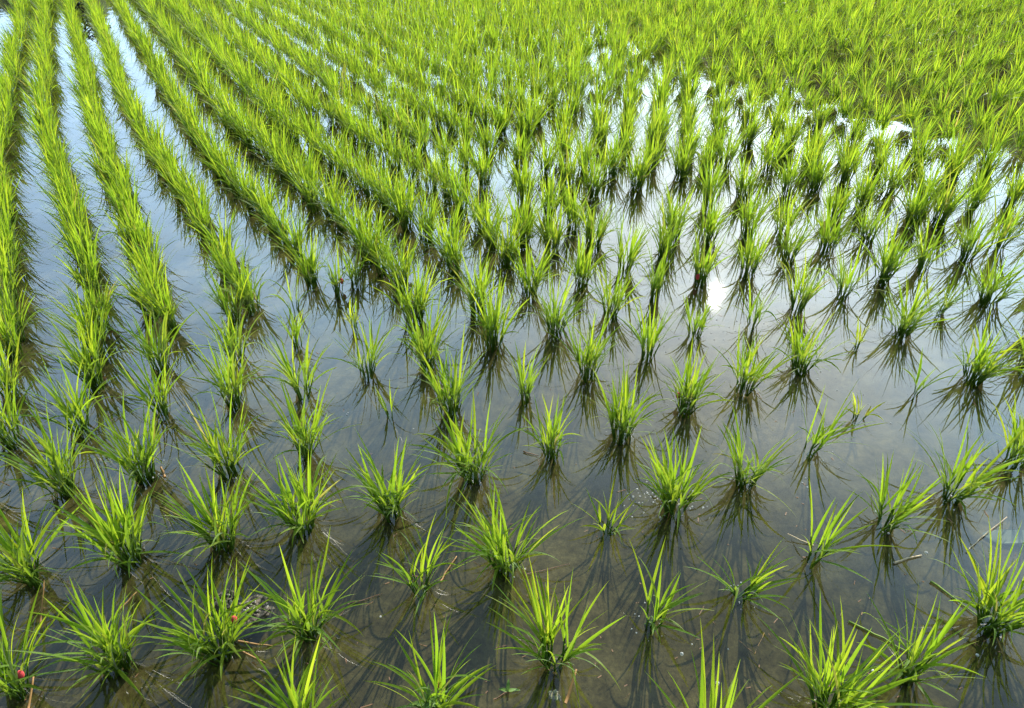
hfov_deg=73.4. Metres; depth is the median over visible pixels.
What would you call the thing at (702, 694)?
rice plant
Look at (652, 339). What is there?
rice plant
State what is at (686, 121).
rice plant
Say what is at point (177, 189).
rice plant
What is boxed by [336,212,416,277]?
rice plant
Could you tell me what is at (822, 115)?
rice plant
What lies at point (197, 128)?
rice plant
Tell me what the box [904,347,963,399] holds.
rice plant
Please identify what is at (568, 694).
dead stalk
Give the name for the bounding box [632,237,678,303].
rice plant
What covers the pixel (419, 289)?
rice plant
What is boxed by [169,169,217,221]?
rice plant
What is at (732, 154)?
rice plant
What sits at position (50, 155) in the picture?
rice plant
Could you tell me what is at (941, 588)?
fallen stalk
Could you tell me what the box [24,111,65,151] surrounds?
rice plant
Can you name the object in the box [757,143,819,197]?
rice plant
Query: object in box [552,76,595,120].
rice plant
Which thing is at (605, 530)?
rice plant
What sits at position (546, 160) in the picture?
rice plant
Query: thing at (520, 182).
rice plant
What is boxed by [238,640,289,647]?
dead stalk
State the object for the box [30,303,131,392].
rice plant
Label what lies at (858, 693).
rice plant
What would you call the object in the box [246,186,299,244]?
rice plant
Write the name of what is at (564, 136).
rice plant
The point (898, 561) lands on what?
dead stalk
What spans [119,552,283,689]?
rice plant
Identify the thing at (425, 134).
rice plant
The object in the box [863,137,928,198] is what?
rice plant
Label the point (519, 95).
rice plant
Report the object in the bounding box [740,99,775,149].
rice plant
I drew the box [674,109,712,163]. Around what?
rice plant
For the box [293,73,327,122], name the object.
rice plant
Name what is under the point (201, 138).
rice plant
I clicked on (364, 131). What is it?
rice plant
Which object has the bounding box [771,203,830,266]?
rice plant
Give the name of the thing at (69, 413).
rice plant
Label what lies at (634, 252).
rice plant
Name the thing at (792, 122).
rice plant
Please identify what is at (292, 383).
rice plant
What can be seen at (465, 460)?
rice plant
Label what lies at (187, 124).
rice plant
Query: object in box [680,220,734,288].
rice plant
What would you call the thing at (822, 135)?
rice plant
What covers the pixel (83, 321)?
rice plant
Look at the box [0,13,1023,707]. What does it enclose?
water
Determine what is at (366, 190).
rice plant
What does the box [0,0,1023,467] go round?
rice field
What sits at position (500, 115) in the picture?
rice plant
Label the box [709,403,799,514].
rice plant
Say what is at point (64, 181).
rice plant
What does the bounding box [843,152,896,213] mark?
rice plant
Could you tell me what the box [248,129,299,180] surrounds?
rice plant
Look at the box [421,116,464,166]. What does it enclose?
rice plant
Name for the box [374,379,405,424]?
rice plant
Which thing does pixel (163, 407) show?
rice plant
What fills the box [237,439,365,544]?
rice plant
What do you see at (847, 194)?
rice plant
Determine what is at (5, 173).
rice plant
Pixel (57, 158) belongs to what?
rice plant
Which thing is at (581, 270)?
rice plant
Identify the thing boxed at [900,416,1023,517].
rice plant
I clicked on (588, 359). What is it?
rice plant
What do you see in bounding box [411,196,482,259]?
rice plant
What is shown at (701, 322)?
rice plant
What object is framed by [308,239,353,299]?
rice plant
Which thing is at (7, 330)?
rice plant
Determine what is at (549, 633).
rice plant
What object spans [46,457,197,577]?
rice plant
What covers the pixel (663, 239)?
rice plant
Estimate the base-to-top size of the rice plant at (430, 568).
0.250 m
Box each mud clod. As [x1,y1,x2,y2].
[212,589,242,615]
[236,594,274,637]
[548,689,560,701]
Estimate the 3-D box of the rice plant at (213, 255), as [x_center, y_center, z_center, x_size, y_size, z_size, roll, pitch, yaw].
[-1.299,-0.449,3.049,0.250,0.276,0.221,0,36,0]
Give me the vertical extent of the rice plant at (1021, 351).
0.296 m
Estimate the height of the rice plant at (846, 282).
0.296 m
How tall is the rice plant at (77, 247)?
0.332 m
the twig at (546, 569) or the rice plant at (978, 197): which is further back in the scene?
the rice plant at (978, 197)
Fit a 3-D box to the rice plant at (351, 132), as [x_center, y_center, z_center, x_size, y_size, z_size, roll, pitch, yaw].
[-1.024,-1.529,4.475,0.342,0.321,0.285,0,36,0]
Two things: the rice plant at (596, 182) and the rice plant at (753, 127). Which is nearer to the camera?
the rice plant at (596, 182)
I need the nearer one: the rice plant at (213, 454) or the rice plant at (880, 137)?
the rice plant at (213, 454)
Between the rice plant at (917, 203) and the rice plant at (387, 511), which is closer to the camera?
the rice plant at (387, 511)
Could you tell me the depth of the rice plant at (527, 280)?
2.92 m
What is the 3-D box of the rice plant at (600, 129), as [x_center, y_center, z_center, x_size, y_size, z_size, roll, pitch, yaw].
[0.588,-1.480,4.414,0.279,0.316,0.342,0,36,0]
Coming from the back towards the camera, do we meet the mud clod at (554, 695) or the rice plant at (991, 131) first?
the rice plant at (991, 131)
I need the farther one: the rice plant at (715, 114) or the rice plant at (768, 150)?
the rice plant at (715, 114)
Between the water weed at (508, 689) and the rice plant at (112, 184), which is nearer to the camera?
the water weed at (508, 689)
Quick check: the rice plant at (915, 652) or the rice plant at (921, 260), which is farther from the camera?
the rice plant at (921, 260)
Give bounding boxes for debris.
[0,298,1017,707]
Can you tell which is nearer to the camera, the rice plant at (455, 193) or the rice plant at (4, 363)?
the rice plant at (4, 363)
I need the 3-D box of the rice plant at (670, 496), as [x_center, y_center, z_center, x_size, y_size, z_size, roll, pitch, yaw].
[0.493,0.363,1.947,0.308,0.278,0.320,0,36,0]
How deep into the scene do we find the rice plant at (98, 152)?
3.99 m
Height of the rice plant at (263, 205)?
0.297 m
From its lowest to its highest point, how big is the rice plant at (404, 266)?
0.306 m
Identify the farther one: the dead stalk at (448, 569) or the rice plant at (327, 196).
the rice plant at (327, 196)
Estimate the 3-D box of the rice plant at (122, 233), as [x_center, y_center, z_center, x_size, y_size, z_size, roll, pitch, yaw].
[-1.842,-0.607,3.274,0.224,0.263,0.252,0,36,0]
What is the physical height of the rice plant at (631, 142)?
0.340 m
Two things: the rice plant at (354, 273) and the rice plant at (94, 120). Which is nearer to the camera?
the rice plant at (354, 273)
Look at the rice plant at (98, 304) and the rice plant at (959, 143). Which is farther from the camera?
the rice plant at (959, 143)
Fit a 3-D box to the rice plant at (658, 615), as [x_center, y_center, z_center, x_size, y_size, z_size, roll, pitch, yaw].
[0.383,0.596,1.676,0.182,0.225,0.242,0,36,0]
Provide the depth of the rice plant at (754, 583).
1.73 m
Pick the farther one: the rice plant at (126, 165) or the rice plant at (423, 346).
the rice plant at (126, 165)
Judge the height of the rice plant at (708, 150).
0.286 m
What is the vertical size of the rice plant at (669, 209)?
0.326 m
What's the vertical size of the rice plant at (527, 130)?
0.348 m
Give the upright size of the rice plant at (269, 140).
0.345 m
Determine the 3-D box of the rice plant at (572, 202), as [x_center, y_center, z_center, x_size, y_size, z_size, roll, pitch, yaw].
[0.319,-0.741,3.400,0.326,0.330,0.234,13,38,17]
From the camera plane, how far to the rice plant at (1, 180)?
3.62 m
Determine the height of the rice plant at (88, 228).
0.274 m
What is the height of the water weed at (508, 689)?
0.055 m
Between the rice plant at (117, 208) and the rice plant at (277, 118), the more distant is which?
the rice plant at (277, 118)
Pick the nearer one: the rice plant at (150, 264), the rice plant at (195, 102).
the rice plant at (150, 264)
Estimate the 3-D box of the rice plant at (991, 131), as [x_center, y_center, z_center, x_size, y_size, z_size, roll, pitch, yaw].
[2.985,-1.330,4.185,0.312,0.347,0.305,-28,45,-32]
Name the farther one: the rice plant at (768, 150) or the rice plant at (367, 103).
the rice plant at (367, 103)
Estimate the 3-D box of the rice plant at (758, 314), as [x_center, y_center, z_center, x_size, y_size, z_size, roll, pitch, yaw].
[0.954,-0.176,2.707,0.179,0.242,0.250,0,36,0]
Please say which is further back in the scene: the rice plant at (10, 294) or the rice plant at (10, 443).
the rice plant at (10, 294)
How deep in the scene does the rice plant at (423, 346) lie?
2.50 m
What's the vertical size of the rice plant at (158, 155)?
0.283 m
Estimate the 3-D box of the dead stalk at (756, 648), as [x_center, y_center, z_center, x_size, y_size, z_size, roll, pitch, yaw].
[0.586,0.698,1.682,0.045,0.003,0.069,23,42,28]
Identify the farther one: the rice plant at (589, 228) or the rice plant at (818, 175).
the rice plant at (818, 175)
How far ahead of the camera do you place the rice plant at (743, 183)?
3.73 m
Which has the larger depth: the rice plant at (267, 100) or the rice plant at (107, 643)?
the rice plant at (267, 100)
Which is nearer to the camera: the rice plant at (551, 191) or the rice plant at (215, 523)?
the rice plant at (215, 523)
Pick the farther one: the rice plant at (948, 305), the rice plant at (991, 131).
the rice plant at (991, 131)
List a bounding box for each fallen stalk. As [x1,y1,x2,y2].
[848,621,906,651]
[930,581,984,620]
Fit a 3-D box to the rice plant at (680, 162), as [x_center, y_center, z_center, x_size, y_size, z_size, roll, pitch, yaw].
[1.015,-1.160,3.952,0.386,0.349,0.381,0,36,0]
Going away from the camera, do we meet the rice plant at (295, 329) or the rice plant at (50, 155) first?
the rice plant at (295, 329)
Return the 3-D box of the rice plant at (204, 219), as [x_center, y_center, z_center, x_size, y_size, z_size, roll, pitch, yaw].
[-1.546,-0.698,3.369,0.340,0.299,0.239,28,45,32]
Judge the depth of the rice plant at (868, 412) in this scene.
2.30 m
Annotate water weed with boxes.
[408,683,446,707]
[499,679,518,700]
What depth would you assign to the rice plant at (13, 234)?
3.17 m
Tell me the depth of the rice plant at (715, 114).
4.60 m
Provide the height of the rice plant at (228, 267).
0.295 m
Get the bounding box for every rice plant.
[0,134,13,164]
[0,147,13,186]
[0,160,11,190]
[0,164,23,210]
[0,169,22,224]
[0,184,22,229]
[0,197,29,247]
[0,210,25,267]
[0,224,40,286]
[0,236,27,301]
[0,254,21,315]
[0,266,47,342]
[0,295,44,359]
[0,330,29,401]
[0,368,36,449]
[0,390,112,506]
[0,488,82,589]
[0,584,69,700]
[1,579,169,699]
[7,351,121,439]
[23,128,87,174]
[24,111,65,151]
[25,128,74,158]
[26,141,71,178]
[27,148,79,185]
[27,166,94,213]
[30,284,126,358]
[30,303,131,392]
[31,175,102,230]
[37,159,90,200]
[37,186,97,237]
[41,211,113,280]
[43,207,103,265]
[43,259,120,336]
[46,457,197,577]
[47,227,107,297]
[64,137,134,188]
[66,389,169,502]
[67,104,120,140]
[74,127,136,176]
[75,113,127,150]
[80,121,122,166]
[83,155,143,200]
[85,160,142,215]
[91,148,135,198]
[91,174,150,222]
[97,199,166,255]
[98,201,144,251]
[102,290,199,374]
[103,252,174,320]
[107,227,173,297]
[111,222,175,272]
[113,340,197,422]
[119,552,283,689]
[125,108,171,147]
[125,109,170,150]
[126,261,187,336]
[131,127,191,174]
[137,137,187,181]
[147,135,197,188]
[152,461,266,568]
[153,151,207,204]
[159,387,267,480]
[161,162,200,211]
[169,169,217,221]
[169,184,221,240]
[170,91,204,127]
[170,99,199,145]
[175,105,219,151]
[182,112,219,160]
[182,325,272,412]
[184,281,258,365]
[185,205,250,255]
[192,122,236,180]
[192,225,246,281]
[193,116,226,162]
[194,237,271,298]
[198,264,267,324]
[201,139,249,189]
[203,91,247,133]
[207,87,258,138]
[207,142,251,197]
[209,256,276,315]
[213,155,270,213]
[216,92,258,146]
[224,101,273,155]
[226,525,369,667]
[228,622,342,707]
[231,167,288,219]
[235,111,289,162]
[235,173,289,233]
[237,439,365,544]
[244,112,307,169]
[245,84,291,132]
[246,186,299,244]
[247,328,336,401]
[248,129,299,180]
[250,83,287,116]
[260,201,323,259]
[263,89,299,139]
[264,261,313,317]
[264,371,361,463]
[265,132,316,187]
[267,90,303,148]
[273,142,329,196]
[275,299,318,353]
[281,227,334,290]
[283,150,334,212]
[286,102,332,152]
[289,109,335,162]
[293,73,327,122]
[296,158,356,220]
[305,118,354,170]
[307,82,353,127]
[308,168,364,231]
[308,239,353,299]
[314,87,368,135]
[316,131,353,180]
[319,311,396,382]
[326,102,379,144]
[328,197,399,265]
[329,186,377,247]
[330,130,374,191]
[333,232,371,288]
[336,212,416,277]
[336,427,430,533]
[339,300,360,336]
[340,144,390,201]
[344,105,385,153]
[349,154,412,210]
[350,80,379,120]
[360,102,406,165]
[362,228,431,292]
[363,86,408,129]
[365,155,420,220]
[369,117,423,174]
[369,610,495,707]
[371,89,416,137]
[371,257,450,328]
[372,168,441,232]
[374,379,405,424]
[374,516,473,614]
[378,67,423,114]
[387,284,465,373]
[390,100,426,146]
[392,104,435,156]
[393,122,427,183]
[397,177,450,247]
[398,77,437,121]
[405,142,449,194]
[406,324,493,420]
[407,385,530,512]
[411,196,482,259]
[412,84,455,129]
[420,206,482,277]
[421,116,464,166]
[424,146,480,205]
[433,157,477,217]
[434,94,466,137]
[437,242,509,318]
[440,121,483,174]
[441,462,583,590]
[443,72,474,113]
[449,102,480,146]
[449,177,501,233]
[454,76,490,120]
[456,266,530,352]
[457,134,518,190]
[463,111,508,156]
[466,185,512,252]
[468,81,509,128]
[477,202,541,269]
[486,88,519,138]
[486,178,556,250]
[486,554,624,707]
[489,73,520,112]
[495,123,539,170]
[499,76,541,117]
[501,147,550,208]
[502,231,568,301]
[503,93,548,145]
[503,339,550,406]
[507,263,603,339]
[510,389,580,465]
[512,90,544,137]
[514,84,558,128]
[517,124,573,179]
[521,191,581,257]
[524,157,580,219]
[532,68,570,112]
[540,303,629,382]
[543,94,578,138]
[543,109,585,162]
[548,133,584,190]
[550,175,606,234]
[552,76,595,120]
[552,220,630,291]
[559,122,605,175]
[571,196,620,252]
[572,136,620,201]
[577,253,643,322]
[577,477,647,544]
[578,349,670,445]
[580,85,617,129]
[585,104,620,149]
[590,126,638,181]
[597,111,646,160]
[601,209,658,278]
[609,95,646,140]
[610,79,644,121]
[610,292,688,365]
[618,130,674,192]
[629,537,713,642]
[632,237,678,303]
[633,426,732,531]
[634,124,676,173]
[636,98,676,150]
[639,88,683,123]
[646,95,685,142]
[647,195,695,263]
[647,619,806,707]
[652,179,707,242]
[658,338,732,417]
[659,119,713,181]
[668,95,712,142]
[672,290,723,344]
[674,85,710,122]
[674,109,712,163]
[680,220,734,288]
[681,146,737,211]
[683,129,723,178]
[683,187,748,246]
[684,539,799,618]
[702,107,740,156]
[704,97,736,135]
[708,116,761,171]
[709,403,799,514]
[711,323,803,396]
[721,215,779,280]
[726,148,777,203]
[731,81,773,128]
[731,275,779,332]
[734,177,782,240]
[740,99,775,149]
[753,119,799,176]
[757,89,803,139]
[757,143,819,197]
[762,594,945,707]
[763,115,813,161]
[768,175,817,240]
[768,310,858,376]
[769,104,814,149]
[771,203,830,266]
[773,242,850,316]
[784,125,837,177]
[790,192,870,257]
[795,135,853,195]
[797,111,846,158]
[799,91,842,133]
[799,379,882,459]
[800,479,896,581]
[811,232,878,302]
[812,175,870,224]
[826,101,884,150]
[828,123,875,168]
[834,136,872,186]
[841,187,907,247]
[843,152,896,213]
[844,392,884,426]
[845,319,871,354]
[846,213,942,287]
[847,451,948,543]
[854,583,983,707]
[861,127,904,178]
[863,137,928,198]
[864,119,914,161]
[876,264,961,340]
[885,170,951,228]
[895,146,965,204]
[898,121,954,173]
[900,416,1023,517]
[901,103,949,154]
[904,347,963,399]
[906,206,967,275]
[920,167,987,228]
[930,112,984,163]
[931,517,1023,644]
[932,266,984,318]
[935,157,1011,217]
[938,132,982,187]
[942,198,1020,265]
[947,303,1023,386]
[958,247,1023,309]
[971,130,1022,180]
[976,110,1023,159]
[981,185,1023,253]
[984,392,1023,475]
[996,162,1023,211]
[1000,311,1023,373]
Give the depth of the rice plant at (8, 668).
1.56 m
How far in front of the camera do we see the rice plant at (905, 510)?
1.92 m
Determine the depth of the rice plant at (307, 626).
1.64 m
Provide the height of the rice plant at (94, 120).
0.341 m
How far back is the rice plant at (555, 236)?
3.23 m
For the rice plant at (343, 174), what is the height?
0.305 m
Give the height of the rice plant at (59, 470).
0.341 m
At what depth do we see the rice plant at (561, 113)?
4.58 m
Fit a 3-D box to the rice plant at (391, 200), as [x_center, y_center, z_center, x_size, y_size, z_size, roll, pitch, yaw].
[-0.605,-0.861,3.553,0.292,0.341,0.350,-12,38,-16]
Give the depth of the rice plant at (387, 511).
1.95 m
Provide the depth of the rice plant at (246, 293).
2.83 m
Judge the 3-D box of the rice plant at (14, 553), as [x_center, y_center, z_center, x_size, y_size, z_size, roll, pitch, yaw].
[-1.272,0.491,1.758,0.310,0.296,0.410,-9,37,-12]
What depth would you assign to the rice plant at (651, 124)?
4.34 m
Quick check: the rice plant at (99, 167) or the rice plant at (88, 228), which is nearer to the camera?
the rice plant at (88, 228)
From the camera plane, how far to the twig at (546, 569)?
1.83 m
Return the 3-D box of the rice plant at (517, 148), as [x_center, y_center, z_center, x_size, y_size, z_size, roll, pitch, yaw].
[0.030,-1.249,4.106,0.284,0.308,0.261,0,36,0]
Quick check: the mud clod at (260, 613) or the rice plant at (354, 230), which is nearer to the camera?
the mud clod at (260, 613)
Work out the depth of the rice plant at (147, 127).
4.32 m
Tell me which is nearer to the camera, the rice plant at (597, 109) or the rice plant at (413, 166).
the rice plant at (413, 166)
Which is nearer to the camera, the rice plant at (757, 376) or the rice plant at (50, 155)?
the rice plant at (757, 376)
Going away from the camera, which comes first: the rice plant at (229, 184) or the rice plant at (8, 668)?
the rice plant at (8, 668)
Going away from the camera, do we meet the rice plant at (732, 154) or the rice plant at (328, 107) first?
the rice plant at (732, 154)
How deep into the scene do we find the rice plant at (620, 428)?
2.22 m
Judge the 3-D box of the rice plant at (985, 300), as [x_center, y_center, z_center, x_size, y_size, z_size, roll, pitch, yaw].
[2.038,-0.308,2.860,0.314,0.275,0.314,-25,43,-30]
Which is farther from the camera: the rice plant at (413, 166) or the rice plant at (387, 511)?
the rice plant at (413, 166)
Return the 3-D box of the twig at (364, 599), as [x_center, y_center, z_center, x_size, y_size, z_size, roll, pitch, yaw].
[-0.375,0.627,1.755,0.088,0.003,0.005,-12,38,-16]
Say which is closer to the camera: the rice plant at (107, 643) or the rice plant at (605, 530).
the rice plant at (107, 643)
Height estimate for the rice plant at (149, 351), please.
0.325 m
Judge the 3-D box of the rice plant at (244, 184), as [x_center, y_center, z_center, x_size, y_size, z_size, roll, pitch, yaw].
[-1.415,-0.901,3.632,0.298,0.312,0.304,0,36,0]
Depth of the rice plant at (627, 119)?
4.52 m
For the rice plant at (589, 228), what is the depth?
3.27 m
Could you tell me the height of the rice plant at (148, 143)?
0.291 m
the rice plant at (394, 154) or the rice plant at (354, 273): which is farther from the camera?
the rice plant at (394, 154)
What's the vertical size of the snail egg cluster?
0.026 m
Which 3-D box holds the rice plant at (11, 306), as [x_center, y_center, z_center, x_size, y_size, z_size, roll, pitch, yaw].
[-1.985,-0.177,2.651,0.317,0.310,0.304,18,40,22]
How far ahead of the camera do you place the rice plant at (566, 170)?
3.87 m
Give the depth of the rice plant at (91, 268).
2.92 m
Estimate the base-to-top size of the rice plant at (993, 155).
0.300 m
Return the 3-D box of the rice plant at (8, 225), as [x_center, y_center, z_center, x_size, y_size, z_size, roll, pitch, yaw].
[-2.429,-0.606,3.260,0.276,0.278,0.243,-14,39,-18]
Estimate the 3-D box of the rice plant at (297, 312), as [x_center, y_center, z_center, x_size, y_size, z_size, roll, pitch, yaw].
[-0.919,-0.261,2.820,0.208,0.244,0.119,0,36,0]
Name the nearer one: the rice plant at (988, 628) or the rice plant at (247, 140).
the rice plant at (988, 628)
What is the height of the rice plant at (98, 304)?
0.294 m
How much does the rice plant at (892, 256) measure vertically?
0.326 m
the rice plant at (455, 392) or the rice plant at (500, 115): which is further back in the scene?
the rice plant at (500, 115)
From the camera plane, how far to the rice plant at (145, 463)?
2.05 m
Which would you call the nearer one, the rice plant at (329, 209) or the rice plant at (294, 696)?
the rice plant at (294, 696)
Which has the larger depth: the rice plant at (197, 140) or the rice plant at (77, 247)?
the rice plant at (197, 140)
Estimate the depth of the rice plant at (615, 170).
3.98 m
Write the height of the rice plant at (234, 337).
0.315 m
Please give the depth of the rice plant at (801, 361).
2.52 m
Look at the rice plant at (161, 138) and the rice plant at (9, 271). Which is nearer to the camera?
the rice plant at (9, 271)
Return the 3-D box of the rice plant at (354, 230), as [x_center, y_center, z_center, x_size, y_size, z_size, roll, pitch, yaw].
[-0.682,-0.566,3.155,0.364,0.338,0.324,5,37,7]
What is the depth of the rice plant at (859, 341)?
2.64 m
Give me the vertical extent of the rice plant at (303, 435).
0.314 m
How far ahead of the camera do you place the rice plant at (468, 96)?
4.88 m
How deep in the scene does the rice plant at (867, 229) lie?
3.32 m
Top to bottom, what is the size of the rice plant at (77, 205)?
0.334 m
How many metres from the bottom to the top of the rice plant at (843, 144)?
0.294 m
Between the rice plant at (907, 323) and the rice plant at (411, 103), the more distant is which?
the rice plant at (411, 103)
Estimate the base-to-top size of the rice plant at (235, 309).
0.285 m
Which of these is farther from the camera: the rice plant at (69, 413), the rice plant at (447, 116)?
the rice plant at (447, 116)
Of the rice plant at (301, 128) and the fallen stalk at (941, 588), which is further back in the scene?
the rice plant at (301, 128)
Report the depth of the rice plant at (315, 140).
4.21 m
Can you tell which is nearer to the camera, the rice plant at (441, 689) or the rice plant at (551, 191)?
the rice plant at (441, 689)
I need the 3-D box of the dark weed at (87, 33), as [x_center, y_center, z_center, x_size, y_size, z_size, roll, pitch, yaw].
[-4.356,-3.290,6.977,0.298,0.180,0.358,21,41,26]
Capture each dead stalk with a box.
[27,677,33,707]
[39,580,44,622]
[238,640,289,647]
[240,649,264,662]
[440,556,456,580]
[564,669,576,702]
[739,634,763,654]
[894,555,921,563]
[966,517,1006,551]
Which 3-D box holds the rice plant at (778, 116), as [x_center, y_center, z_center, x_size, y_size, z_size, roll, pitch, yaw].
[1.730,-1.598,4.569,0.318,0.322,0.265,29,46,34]
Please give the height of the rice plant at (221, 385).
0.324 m
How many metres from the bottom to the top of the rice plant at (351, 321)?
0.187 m
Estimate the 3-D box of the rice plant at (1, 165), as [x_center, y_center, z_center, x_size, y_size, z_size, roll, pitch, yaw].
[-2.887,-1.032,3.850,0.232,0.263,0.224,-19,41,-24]
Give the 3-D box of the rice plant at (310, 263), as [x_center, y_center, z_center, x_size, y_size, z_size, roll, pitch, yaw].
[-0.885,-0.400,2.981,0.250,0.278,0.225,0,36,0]
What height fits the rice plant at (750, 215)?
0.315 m
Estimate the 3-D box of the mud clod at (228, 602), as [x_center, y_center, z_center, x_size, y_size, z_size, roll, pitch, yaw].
[-0.731,0.642,1.759,0.069,0.057,0.071,0,36,0]
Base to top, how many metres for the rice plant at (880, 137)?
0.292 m
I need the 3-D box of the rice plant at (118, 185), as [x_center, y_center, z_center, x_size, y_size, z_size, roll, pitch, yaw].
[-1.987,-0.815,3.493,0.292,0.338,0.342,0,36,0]
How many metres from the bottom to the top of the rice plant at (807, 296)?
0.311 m
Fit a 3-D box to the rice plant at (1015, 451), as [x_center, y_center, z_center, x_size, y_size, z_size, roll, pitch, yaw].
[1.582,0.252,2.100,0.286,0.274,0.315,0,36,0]
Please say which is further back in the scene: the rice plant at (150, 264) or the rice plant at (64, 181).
the rice plant at (64, 181)
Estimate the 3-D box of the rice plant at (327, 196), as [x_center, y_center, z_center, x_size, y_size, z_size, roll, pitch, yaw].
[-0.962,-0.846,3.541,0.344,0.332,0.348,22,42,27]
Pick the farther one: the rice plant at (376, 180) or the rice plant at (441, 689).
the rice plant at (376, 180)
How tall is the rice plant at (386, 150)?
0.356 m
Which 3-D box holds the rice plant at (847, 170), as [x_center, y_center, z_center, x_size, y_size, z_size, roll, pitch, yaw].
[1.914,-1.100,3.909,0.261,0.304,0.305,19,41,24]
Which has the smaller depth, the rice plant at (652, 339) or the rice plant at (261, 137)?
the rice plant at (652, 339)
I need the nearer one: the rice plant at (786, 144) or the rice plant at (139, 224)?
the rice plant at (139, 224)
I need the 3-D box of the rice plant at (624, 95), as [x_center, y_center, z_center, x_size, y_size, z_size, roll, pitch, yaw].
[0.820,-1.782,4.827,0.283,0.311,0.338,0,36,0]
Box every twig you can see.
[348,593,381,604]
[526,564,566,574]
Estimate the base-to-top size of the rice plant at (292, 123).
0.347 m
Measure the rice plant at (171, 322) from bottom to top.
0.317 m
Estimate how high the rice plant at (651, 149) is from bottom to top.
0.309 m
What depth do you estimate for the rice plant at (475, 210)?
3.43 m
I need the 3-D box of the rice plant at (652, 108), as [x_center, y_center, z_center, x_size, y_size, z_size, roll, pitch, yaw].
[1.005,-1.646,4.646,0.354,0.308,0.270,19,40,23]
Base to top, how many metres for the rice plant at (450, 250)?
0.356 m
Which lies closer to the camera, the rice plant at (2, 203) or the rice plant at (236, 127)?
the rice plant at (2, 203)
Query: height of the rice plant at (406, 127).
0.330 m
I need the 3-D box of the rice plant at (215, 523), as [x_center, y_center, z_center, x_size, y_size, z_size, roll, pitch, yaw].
[-0.806,0.435,1.838,0.278,0.291,0.347,0,36,0]
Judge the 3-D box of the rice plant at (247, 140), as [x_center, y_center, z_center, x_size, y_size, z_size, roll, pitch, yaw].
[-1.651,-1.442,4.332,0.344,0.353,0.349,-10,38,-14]
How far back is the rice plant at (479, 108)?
4.73 m
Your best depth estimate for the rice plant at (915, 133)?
4.30 m
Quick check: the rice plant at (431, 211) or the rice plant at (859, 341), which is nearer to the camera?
the rice plant at (859, 341)
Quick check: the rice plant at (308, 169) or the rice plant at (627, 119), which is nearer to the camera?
the rice plant at (308, 169)
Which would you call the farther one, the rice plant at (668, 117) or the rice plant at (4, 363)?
the rice plant at (668, 117)
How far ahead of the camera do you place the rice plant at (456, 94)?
5.01 m
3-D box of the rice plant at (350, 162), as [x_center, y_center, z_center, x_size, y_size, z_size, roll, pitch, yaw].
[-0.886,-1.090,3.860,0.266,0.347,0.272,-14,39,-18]
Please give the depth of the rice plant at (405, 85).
4.95 m
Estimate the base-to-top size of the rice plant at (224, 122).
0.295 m
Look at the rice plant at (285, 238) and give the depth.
3.19 m
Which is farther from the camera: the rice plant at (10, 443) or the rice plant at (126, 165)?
the rice plant at (126, 165)
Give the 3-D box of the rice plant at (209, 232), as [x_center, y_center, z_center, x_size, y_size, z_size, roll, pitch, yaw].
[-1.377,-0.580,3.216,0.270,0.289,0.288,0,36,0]
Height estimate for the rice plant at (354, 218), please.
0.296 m
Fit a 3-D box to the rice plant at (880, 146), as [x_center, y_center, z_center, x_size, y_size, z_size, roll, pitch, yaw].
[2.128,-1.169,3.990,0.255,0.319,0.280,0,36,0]
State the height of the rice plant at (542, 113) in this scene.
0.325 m
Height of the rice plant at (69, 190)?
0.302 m
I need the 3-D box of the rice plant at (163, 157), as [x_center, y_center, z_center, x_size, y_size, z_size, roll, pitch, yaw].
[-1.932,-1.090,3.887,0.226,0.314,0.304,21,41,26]
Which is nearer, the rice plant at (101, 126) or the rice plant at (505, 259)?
the rice plant at (505, 259)
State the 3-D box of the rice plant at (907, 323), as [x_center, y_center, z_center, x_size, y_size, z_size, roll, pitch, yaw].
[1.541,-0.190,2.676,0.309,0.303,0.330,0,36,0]
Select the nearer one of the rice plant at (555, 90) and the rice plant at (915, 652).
the rice plant at (915, 652)
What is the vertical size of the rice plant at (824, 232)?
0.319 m
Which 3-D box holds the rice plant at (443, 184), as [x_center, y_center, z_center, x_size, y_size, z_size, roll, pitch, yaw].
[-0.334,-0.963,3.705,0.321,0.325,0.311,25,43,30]
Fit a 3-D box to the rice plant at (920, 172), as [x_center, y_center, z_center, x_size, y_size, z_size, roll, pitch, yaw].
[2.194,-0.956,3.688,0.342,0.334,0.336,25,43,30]
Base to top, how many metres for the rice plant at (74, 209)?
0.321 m
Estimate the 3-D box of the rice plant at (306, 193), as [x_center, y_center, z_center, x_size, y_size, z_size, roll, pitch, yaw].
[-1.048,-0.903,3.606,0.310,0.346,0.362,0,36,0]
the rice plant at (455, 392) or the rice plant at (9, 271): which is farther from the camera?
the rice plant at (9, 271)
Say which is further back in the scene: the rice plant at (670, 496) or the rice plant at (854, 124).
the rice plant at (854, 124)
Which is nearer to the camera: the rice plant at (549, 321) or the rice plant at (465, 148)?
the rice plant at (549, 321)
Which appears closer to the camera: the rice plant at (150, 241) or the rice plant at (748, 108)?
the rice plant at (150, 241)
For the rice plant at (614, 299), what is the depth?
2.78 m
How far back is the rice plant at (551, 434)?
2.14 m
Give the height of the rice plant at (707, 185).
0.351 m
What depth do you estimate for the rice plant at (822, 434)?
2.15 m

